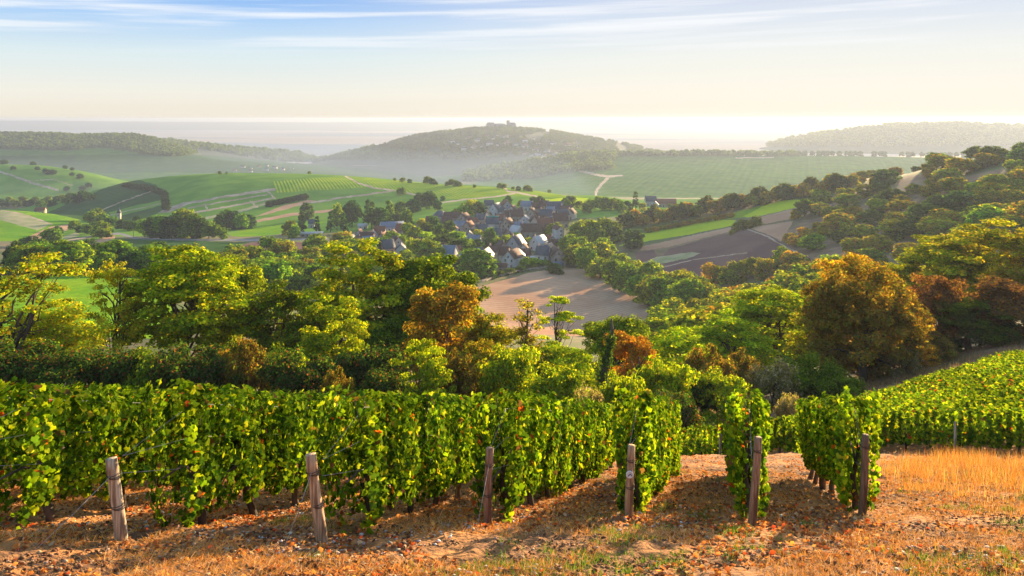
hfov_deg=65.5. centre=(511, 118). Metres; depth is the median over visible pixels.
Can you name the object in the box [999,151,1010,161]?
shrub
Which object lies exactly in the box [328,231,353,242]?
tree
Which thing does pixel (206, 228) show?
tree
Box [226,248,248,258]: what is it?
tree
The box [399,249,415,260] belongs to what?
tree
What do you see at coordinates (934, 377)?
vine row
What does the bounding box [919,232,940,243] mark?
shrub
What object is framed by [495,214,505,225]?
house
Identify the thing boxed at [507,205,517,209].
house
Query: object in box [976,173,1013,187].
shrub
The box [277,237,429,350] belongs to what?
tree
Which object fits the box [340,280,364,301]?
tree
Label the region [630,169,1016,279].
dry slope
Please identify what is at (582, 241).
tree
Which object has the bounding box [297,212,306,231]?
tree
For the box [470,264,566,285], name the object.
garden wall
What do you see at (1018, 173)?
shrub
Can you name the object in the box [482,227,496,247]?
tree
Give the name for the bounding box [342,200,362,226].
tree
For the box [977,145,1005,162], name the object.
shrub
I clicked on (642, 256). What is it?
ploughed field
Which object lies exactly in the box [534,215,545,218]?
house
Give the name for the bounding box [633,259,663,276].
tree
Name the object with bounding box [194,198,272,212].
field track
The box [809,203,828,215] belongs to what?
shrub
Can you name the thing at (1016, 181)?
shrub
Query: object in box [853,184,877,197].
shrub
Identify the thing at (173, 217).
tree
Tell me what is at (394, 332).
tree
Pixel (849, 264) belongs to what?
tree
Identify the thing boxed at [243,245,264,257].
tree
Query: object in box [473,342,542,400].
shrub
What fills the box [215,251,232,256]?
tree
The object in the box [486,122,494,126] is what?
summit building
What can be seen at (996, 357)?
vine row
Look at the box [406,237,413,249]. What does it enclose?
tree
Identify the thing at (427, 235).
tree
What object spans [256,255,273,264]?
tree
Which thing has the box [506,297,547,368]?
tree
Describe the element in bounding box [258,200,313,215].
stubble field
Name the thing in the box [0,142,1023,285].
distant trees
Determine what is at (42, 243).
tree
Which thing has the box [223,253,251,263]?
tree
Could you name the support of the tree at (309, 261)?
on the hillside at (576, 342)
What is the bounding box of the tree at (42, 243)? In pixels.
[26,242,53,248]
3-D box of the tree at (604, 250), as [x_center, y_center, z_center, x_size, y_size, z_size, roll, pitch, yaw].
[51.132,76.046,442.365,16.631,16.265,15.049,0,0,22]
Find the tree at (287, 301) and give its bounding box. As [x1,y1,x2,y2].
[218,279,312,373]
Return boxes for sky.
[0,0,1023,121]
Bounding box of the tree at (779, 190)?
[774,182,789,199]
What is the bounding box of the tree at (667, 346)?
[640,326,715,366]
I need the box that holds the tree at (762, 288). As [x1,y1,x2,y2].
[755,284,787,291]
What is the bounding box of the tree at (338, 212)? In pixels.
[330,203,343,228]
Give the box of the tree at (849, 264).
[811,251,899,375]
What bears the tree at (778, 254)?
on the ploughed field at (753, 244)
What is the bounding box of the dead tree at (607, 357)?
[594,314,622,392]
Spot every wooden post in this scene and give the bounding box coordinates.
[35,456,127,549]
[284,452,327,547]
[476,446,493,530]
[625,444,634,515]
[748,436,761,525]
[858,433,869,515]
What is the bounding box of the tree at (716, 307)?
[703,302,726,313]
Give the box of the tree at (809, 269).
[805,263,818,273]
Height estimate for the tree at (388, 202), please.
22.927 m
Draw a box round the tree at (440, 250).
[419,240,445,259]
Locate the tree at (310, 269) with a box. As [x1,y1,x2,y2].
[301,263,336,285]
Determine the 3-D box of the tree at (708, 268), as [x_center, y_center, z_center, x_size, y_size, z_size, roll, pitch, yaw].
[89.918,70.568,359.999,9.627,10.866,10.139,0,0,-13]
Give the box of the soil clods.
[0,466,1023,575]
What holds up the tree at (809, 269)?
on the hillside at (576, 342)
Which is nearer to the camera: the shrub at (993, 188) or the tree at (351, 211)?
the shrub at (993, 188)
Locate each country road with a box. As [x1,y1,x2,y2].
[577,170,622,176]
[595,175,609,195]
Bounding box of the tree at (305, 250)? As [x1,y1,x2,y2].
[296,246,321,255]
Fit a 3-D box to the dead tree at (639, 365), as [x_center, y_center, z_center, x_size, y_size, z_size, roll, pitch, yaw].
[8.952,19.401,56.015,1.675,6.704,0.974,0,0,0]
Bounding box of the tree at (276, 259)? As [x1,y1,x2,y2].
[274,255,293,262]
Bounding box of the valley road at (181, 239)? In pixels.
[111,233,331,240]
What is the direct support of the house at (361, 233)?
on the hillside at (576, 342)
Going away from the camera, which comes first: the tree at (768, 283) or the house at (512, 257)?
the tree at (768, 283)
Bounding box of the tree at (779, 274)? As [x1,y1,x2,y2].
[769,269,790,284]
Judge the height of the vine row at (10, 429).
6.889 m
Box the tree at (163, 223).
[157,216,178,238]
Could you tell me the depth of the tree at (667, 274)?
331.23 m
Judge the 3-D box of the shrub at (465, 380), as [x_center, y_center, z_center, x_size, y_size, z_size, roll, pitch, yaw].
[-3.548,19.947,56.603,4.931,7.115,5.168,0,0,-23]
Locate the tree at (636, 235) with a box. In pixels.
[622,228,645,248]
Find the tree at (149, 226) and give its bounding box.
[142,216,163,237]
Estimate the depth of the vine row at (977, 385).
35.76 m
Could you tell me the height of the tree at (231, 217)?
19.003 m
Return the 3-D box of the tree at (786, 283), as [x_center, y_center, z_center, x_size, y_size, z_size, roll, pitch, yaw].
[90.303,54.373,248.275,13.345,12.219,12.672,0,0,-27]
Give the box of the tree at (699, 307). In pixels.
[693,305,706,312]
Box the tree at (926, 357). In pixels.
[871,313,946,367]
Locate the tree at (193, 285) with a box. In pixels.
[110,244,273,360]
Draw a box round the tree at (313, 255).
[301,252,323,259]
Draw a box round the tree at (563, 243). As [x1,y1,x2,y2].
[556,233,576,250]
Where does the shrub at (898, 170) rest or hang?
on the hillside at (576, 342)
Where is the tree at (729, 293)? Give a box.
[715,289,740,297]
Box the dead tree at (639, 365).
[631,346,650,392]
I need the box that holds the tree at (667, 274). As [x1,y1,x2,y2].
[657,270,674,303]
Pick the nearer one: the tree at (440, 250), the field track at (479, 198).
the tree at (440, 250)
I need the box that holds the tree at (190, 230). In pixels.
[179,213,204,237]
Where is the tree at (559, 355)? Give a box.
[519,340,597,392]
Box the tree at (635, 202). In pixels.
[632,191,638,209]
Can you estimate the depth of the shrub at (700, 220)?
543.78 m
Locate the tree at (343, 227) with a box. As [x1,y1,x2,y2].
[340,212,348,230]
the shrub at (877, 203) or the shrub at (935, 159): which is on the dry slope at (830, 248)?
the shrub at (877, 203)
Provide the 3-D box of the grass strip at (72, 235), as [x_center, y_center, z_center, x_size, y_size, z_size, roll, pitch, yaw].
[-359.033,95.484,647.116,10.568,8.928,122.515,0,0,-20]
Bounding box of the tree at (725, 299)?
[711,295,735,305]
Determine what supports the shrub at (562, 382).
on the terrain at (850, 374)
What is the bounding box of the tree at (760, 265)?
[753,258,774,280]
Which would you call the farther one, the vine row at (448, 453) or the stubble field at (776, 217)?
the stubble field at (776, 217)
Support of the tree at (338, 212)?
on the vineyard slope at (180, 189)
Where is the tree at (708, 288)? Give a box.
[689,279,716,301]
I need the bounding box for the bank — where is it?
[683,340,1023,446]
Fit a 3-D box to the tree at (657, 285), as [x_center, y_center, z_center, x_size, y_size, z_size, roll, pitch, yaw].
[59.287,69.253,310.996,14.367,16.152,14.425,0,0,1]
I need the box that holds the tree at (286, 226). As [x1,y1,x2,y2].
[281,220,296,237]
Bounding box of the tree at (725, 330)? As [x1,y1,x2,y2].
[694,306,779,360]
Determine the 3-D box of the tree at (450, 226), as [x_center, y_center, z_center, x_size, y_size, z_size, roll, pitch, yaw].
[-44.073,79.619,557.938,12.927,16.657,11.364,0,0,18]
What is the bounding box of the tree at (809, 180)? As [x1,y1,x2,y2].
[803,176,817,187]
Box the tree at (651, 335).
[642,332,674,357]
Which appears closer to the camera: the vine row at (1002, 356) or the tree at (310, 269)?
the vine row at (1002, 356)
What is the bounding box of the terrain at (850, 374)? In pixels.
[631,320,1022,443]
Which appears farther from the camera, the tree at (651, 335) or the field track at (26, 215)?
the field track at (26, 215)
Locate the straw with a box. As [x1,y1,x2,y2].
[0,467,1023,575]
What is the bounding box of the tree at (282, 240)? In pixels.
[270,238,297,253]
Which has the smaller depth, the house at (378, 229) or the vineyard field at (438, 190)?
the house at (378, 229)
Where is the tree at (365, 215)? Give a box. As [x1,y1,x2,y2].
[362,199,372,224]
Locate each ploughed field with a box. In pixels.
[241,242,303,249]
[635,250,656,262]
[660,229,813,276]
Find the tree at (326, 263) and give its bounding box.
[311,258,339,270]
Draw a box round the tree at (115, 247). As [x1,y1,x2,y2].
[96,238,137,258]
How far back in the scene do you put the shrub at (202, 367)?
53.68 m
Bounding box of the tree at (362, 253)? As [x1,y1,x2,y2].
[353,240,377,259]
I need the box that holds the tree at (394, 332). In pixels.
[355,312,424,374]
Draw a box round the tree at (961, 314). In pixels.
[928,296,1021,348]
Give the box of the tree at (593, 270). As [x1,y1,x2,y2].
[584,257,610,277]
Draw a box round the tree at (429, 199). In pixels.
[420,190,437,208]
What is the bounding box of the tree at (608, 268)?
[600,259,620,284]
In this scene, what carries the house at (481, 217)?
on the hillside at (576, 342)
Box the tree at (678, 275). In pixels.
[672,269,698,280]
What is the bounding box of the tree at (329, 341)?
[292,294,370,375]
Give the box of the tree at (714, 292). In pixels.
[709,288,720,297]
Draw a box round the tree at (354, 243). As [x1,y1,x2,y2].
[341,238,357,251]
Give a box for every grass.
[0,211,49,229]
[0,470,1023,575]
[856,444,1023,517]
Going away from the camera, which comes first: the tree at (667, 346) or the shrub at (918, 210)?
the tree at (667, 346)
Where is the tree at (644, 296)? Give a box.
[631,274,663,304]
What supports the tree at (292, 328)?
on the terrain at (850, 374)
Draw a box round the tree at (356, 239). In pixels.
[341,238,361,242]
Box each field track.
[0,171,58,190]
[1,210,51,223]
[26,178,72,185]
[103,191,150,209]
[108,203,160,215]
[158,188,275,212]
[188,194,266,208]
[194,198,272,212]
[257,209,332,221]
[298,191,391,205]
[345,176,414,194]
[442,193,514,202]
[504,188,536,196]
[663,252,746,266]
[736,157,773,158]
[747,229,807,257]
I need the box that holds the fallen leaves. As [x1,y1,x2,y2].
[0,454,1023,575]
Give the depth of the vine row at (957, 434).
26.58 m
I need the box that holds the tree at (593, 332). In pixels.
[581,314,651,390]
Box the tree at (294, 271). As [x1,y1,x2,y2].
[288,267,299,281]
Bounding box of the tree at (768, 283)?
[756,280,776,287]
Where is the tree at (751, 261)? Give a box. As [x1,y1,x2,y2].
[746,257,763,275]
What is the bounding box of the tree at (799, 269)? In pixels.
[789,264,809,276]
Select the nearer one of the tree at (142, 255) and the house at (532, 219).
the tree at (142, 255)
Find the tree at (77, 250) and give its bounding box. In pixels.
[49,239,95,272]
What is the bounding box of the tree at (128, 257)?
[115,250,144,275]
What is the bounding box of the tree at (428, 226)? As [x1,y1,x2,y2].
[420,222,434,234]
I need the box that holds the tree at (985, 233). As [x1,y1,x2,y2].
[919,218,1023,299]
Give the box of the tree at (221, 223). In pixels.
[215,209,231,228]
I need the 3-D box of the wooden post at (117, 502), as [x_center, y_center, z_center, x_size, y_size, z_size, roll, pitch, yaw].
[-3.900,3.625,7.147,0.198,0.885,0.920,0,0,33]
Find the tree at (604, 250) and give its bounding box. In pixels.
[591,241,614,259]
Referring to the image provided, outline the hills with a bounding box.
[71,126,1014,175]
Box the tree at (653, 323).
[642,315,674,332]
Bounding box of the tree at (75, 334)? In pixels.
[7,298,108,355]
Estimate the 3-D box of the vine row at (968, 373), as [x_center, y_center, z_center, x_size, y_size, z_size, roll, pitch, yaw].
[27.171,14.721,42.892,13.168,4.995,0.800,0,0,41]
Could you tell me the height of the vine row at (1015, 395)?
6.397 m
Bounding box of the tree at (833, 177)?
[828,172,843,191]
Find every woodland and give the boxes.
[0,131,198,156]
[154,136,375,161]
[298,126,665,159]
[461,150,616,181]
[559,149,803,158]
[765,120,1023,146]
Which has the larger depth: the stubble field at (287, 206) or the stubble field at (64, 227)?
the stubble field at (287, 206)
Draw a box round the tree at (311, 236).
[307,232,323,239]
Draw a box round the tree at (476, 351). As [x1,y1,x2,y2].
[457,338,509,396]
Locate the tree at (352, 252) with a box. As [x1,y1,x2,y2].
[333,250,357,270]
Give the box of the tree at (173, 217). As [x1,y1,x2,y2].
[165,211,188,237]
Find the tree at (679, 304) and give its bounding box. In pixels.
[659,297,685,311]
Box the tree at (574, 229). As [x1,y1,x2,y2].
[566,219,588,240]
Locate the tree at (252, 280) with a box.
[186,252,267,352]
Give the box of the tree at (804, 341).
[782,311,847,369]
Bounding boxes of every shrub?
[0,334,63,383]
[20,345,98,387]
[81,342,150,387]
[111,345,187,392]
[145,338,241,392]
[213,335,272,393]
[254,345,337,395]
[256,341,309,392]
[318,365,355,398]
[330,340,408,396]
[360,364,404,394]
[389,338,456,400]
[426,347,487,402]
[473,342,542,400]
[520,360,595,401]
[574,381,604,415]
[597,369,645,432]
[627,354,701,418]
[644,227,652,232]
[652,386,704,428]
[658,225,666,229]
[665,223,674,228]
[667,361,720,415]
[674,222,681,227]
[681,221,689,225]
[681,343,738,388]
[691,366,751,427]
[695,218,704,222]
[711,215,719,219]
[718,214,726,218]
[721,347,765,397]
[726,212,734,216]
[743,356,806,410]
[770,349,849,401]
[772,392,798,417]
[779,263,792,273]
[781,233,796,242]
[786,235,799,244]
[790,238,801,246]
[792,198,815,216]
[795,233,827,249]
[796,227,809,235]
[801,230,814,236]
[801,260,811,267]
[809,189,833,201]
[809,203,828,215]
[810,372,867,398]
[811,222,821,230]
[820,212,859,230]
[821,205,844,214]
[828,230,847,241]
[831,193,862,209]
[832,208,846,212]
[835,187,855,194]
[837,223,857,235]
[840,237,867,253]
[846,206,864,217]
[851,224,880,238]
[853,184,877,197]
[855,208,884,224]
[856,171,870,177]
[858,176,866,181]
[858,248,888,263]
[862,233,894,252]
[865,198,888,210]
[867,170,876,176]
[872,169,903,184]
[872,182,890,192]
[876,219,912,240]
[877,187,907,201]
[878,211,906,227]
[885,199,915,218]
[887,345,926,377]
[888,167,903,174]
[889,194,911,200]
[889,242,920,264]
[894,218,925,236]
[902,202,940,220]
[904,183,922,193]
[910,166,921,171]
[915,216,955,234]
[918,184,941,196]
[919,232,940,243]
[920,193,954,208]
[921,166,935,176]
[922,329,959,362]
[923,177,938,184]
[924,152,948,167]
[927,154,957,169]
[928,208,964,221]
[929,220,963,234]
[931,168,964,180]
[934,177,968,193]
[940,323,1023,352]
[942,190,978,212]
[944,157,980,173]
[949,225,991,245]
[957,204,1005,228]
[959,204,992,222]
[961,146,980,158]
[964,181,983,194]
[967,192,998,206]
[972,182,1008,198]
[974,153,1002,167]
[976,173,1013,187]
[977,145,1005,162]
[981,202,1014,214]
[989,214,1023,236]
[996,189,1023,205]
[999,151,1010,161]
[1002,159,1023,171]
[1002,185,1023,200]
[1002,200,1023,226]
[1004,177,1023,188]
[1005,148,1023,159]
[1006,169,1023,185]
[1008,166,1023,176]
[1010,150,1023,160]
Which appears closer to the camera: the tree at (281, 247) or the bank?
the bank
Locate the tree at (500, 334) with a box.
[463,312,520,355]
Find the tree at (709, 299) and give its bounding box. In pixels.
[703,292,731,305]
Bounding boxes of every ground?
[0,440,1023,575]
[767,438,949,453]
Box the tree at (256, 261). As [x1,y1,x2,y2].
[243,258,273,281]
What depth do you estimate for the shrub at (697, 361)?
62.32 m
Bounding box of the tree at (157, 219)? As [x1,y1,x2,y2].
[150,214,164,233]
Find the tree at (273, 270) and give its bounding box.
[260,259,292,291]
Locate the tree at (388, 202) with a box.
[385,200,390,220]
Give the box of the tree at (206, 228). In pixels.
[200,221,215,238]
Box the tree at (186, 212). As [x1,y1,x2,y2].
[173,207,193,234]
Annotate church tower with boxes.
[117,208,120,218]
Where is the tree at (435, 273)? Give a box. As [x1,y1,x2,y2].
[370,252,496,371]
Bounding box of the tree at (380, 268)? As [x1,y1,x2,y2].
[374,265,399,280]
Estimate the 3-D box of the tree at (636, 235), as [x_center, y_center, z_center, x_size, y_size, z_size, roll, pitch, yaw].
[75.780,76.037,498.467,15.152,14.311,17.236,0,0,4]
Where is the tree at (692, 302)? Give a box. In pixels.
[685,298,706,307]
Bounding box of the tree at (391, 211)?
[388,203,393,221]
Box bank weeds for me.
[685,338,1023,452]
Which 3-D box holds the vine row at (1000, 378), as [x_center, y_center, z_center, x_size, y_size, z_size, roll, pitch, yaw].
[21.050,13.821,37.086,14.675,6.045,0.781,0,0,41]
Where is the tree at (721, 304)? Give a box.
[705,302,736,312]
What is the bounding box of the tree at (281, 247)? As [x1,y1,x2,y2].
[267,240,294,254]
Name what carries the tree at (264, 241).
on the hillside at (576, 342)
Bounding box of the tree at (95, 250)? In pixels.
[58,242,98,274]
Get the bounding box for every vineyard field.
[0,273,171,338]
[109,239,249,252]
[229,221,325,236]
[272,176,582,199]
[545,198,587,201]
[619,219,735,245]
[712,205,764,219]
[744,199,803,217]
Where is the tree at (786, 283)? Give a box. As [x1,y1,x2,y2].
[780,272,815,288]
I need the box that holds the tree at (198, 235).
[189,217,209,238]
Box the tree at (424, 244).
[409,238,438,258]
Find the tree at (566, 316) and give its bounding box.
[536,295,583,346]
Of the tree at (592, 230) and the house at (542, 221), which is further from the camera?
the house at (542, 221)
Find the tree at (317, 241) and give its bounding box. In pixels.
[306,235,328,247]
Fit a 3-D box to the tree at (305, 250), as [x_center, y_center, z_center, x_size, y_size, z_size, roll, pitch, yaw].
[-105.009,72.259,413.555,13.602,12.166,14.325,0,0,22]
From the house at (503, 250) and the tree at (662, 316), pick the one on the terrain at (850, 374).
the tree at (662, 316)
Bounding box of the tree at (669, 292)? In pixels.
[660,284,691,304]
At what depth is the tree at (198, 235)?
601.42 m
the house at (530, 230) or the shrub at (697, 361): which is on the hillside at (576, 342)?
the house at (530, 230)
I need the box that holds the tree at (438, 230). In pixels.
[433,223,448,235]
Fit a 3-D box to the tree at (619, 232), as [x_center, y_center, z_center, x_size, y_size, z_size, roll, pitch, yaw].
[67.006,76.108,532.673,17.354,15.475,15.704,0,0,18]
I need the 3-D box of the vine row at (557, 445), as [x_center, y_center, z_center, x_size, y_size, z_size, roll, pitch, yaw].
[1.132,5.717,14.019,0.774,5.131,10.906,0,0,15]
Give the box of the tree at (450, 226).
[442,220,456,232]
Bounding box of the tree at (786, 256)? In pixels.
[779,250,802,265]
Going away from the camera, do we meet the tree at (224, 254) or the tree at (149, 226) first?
the tree at (224, 254)
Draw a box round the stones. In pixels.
[7,479,1023,575]
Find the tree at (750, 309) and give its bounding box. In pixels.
[710,285,811,362]
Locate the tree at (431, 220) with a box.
[426,215,439,227]
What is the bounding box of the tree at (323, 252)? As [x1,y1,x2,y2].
[320,248,333,258]
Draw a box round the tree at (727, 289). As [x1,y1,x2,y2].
[714,287,743,296]
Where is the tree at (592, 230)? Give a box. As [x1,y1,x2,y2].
[578,219,609,242]
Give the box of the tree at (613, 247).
[590,237,618,256]
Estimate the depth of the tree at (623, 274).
366.83 m
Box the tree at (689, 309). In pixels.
[674,306,699,320]
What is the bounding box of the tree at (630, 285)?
[621,275,646,297]
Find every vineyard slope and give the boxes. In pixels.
[0,147,974,197]
[0,154,445,181]
[0,164,128,203]
[7,173,717,236]
[47,180,161,221]
[109,200,161,216]
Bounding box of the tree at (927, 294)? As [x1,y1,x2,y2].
[905,272,974,338]
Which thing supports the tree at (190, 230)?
on the hillside at (576, 342)
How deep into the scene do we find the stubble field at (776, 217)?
497.96 m
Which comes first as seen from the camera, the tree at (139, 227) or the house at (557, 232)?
the house at (557, 232)
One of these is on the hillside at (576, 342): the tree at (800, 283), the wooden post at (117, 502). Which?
the tree at (800, 283)
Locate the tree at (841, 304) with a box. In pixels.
[794,258,934,381]
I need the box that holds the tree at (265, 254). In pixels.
[255,251,274,257]
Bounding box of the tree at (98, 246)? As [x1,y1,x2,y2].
[95,241,119,253]
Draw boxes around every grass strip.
[61,232,79,238]
[203,202,264,218]
[644,252,699,264]
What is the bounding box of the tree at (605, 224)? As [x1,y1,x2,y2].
[595,217,619,241]
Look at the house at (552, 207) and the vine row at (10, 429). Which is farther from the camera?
the house at (552, 207)
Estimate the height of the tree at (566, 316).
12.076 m
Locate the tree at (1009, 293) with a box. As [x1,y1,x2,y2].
[959,274,1023,335]
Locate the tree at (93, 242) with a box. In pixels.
[83,238,100,247]
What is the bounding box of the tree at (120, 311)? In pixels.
[85,260,154,357]
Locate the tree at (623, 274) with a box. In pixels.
[611,261,637,291]
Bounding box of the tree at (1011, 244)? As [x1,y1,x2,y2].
[980,231,1023,289]
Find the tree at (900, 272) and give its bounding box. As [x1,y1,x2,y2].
[868,257,935,296]
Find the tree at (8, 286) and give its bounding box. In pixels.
[0,251,119,358]
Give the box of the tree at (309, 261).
[301,258,315,270]
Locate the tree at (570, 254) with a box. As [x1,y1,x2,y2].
[562,244,581,266]
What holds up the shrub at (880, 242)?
on the dry slope at (830, 248)
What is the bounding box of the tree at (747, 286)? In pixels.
[736,282,758,290]
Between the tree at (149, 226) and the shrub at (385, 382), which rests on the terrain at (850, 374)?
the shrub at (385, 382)
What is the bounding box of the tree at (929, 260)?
[893,234,996,294]
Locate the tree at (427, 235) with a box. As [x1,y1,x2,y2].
[417,231,434,239]
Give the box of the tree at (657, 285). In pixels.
[647,274,680,313]
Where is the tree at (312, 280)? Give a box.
[303,271,326,292]
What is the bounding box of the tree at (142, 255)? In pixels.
[133,244,172,275]
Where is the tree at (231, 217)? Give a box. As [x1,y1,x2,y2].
[225,210,243,229]
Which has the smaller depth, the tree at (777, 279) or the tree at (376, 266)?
the tree at (777, 279)
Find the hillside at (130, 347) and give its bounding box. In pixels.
[1,333,622,390]
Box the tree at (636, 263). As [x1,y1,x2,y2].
[626,259,641,272]
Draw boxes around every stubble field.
[26,224,67,238]
[89,235,114,244]
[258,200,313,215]
[471,268,650,335]
[641,204,831,249]
[751,221,792,240]
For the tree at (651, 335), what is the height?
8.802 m
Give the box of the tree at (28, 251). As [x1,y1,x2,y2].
[15,244,51,275]
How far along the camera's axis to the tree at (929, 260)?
123.50 m
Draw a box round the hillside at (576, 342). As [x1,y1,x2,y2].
[0,160,1022,349]
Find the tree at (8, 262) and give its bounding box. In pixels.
[3,244,32,273]
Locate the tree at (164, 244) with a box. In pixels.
[139,241,172,251]
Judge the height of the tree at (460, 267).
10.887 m
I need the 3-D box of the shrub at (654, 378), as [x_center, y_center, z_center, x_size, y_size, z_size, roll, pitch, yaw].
[10.204,19.442,53.983,4.633,6.500,4.737,0,0,-14]
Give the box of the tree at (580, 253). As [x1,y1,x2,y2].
[573,245,597,271]
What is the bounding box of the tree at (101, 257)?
[88,251,120,275]
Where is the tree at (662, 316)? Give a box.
[659,313,677,321]
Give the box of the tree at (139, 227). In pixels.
[136,219,146,236]
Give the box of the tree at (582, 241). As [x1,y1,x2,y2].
[566,236,591,258]
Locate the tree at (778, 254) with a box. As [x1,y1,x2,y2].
[772,245,792,263]
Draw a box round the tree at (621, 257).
[605,253,630,265]
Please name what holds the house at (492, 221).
on the hillside at (576, 342)
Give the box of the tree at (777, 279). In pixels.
[773,275,787,285]
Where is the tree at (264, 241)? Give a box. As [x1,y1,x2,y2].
[257,236,278,251]
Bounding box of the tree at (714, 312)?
[706,303,732,314]
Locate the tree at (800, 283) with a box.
[788,277,813,292]
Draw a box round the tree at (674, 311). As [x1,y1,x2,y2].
[653,307,677,319]
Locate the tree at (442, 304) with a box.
[402,280,486,387]
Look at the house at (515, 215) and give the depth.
635.10 m
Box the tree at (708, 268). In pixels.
[701,261,718,282]
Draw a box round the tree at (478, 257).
[458,248,497,276]
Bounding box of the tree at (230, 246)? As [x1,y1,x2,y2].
[223,243,241,251]
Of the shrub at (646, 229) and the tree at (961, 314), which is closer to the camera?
the tree at (961, 314)
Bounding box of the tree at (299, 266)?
[277,259,309,275]
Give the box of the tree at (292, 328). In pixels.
[270,316,327,353]
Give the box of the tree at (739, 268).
[726,259,748,283]
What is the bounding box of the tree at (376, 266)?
[369,265,378,273]
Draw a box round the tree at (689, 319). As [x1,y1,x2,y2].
[658,309,719,357]
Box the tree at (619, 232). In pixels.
[606,221,624,240]
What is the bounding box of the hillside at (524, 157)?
[459,153,556,183]
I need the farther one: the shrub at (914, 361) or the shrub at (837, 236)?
the shrub at (837, 236)
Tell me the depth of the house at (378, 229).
584.74 m
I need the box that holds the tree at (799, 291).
[794,288,814,304]
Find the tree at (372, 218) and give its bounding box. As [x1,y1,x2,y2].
[365,202,377,228]
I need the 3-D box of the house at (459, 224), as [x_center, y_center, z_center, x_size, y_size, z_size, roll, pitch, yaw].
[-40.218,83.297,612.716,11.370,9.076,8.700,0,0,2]
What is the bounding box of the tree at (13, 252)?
[5,244,29,273]
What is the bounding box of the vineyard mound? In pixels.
[0,210,78,240]
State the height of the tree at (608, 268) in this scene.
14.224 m
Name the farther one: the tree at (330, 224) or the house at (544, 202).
the house at (544, 202)
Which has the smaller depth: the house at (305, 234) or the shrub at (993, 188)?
the shrub at (993, 188)
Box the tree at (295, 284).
[283,273,309,293]
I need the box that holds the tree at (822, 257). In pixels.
[808,253,842,265]
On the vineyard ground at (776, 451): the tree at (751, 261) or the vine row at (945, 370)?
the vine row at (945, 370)
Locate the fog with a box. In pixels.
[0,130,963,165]
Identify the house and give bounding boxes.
[34,207,46,212]
[300,231,323,236]
[308,219,314,227]
[357,223,367,228]
[359,230,375,236]
[373,226,386,236]
[379,221,403,230]
[379,239,395,252]
[390,235,403,245]
[395,222,402,233]
[395,242,405,254]
[432,210,443,220]
[440,245,458,259]
[441,216,451,228]
[443,210,458,220]
[453,221,465,230]
[456,212,470,220]
[462,220,474,232]
[465,217,479,226]
[467,234,482,241]
[474,213,486,223]
[476,222,488,230]
[483,210,491,215]
[484,199,493,209]
[484,247,494,256]
[485,216,498,227]
[488,202,502,215]
[488,243,499,260]
[492,228,501,237]
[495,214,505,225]
[495,240,506,245]
[495,263,508,270]
[498,206,506,213]
[498,246,511,260]
[500,200,510,208]
[500,217,513,231]
[501,248,523,267]
[502,210,508,217]
[502,228,511,235]
[506,234,526,248]
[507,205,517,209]
[508,208,523,221]
[509,225,522,233]
[518,214,529,222]
[519,242,528,248]
[520,199,531,210]
[520,222,542,237]
[521,248,531,257]
[525,207,538,217]
[528,215,536,222]
[529,234,547,250]
[530,201,543,211]
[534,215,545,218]
[535,243,550,259]
[537,216,552,232]
[538,207,553,217]
[539,199,547,208]
[542,223,548,233]
[544,242,553,247]
[545,200,563,210]
[545,206,555,212]
[545,234,554,239]
[548,239,558,246]
[549,245,566,266]
[551,224,563,238]
[552,211,568,227]
[556,209,569,218]
[560,204,572,208]
[568,207,576,219]
[644,195,656,205]
[657,198,676,206]
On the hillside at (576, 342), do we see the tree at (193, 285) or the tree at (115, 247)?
the tree at (115, 247)
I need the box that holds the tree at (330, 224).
[325,211,335,232]
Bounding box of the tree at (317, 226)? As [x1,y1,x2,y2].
[313,216,320,231]
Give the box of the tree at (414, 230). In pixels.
[407,225,422,237]
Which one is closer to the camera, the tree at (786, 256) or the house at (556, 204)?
the tree at (786, 256)
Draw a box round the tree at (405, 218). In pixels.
[399,209,414,224]
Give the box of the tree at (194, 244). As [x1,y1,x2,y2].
[174,242,202,250]
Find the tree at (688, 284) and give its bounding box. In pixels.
[672,277,709,303]
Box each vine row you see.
[0,376,359,529]
[0,379,318,488]
[2,382,179,479]
[123,378,455,527]
[317,384,529,533]
[469,388,621,522]
[612,386,690,513]
[680,405,1023,455]
[713,402,1023,452]
[723,386,774,519]
[775,393,1023,451]
[777,397,1023,448]
[793,381,1023,416]
[793,384,1023,417]
[794,385,883,511]
[855,371,1022,398]
[857,369,1023,397]
[863,365,1022,395]
[866,373,1023,400]
[868,388,1023,406]
[871,367,1023,393]
[872,375,1023,401]
[879,377,1023,403]
[887,364,1023,388]
[903,360,1023,381]
[904,362,1023,384]
[913,360,1023,380]
[917,359,1023,378]
[934,356,1023,373]
[944,357,1023,373]
[959,356,1023,366]
[961,354,1023,365]
[977,352,1019,359]
[977,354,1021,360]
[991,353,1023,358]
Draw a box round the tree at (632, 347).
[599,329,658,386]
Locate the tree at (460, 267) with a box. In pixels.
[456,262,477,274]
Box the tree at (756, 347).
[685,308,783,367]
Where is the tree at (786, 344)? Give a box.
[764,307,803,359]
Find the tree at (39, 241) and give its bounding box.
[28,239,46,243]
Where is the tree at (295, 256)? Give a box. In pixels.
[274,250,299,260]
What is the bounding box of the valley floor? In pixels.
[0,147,718,209]
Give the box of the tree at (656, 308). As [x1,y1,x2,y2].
[645,304,671,319]
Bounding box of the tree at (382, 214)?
[371,207,388,225]
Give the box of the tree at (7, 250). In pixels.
[0,240,27,266]
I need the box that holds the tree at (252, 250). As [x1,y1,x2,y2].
[235,244,263,259]

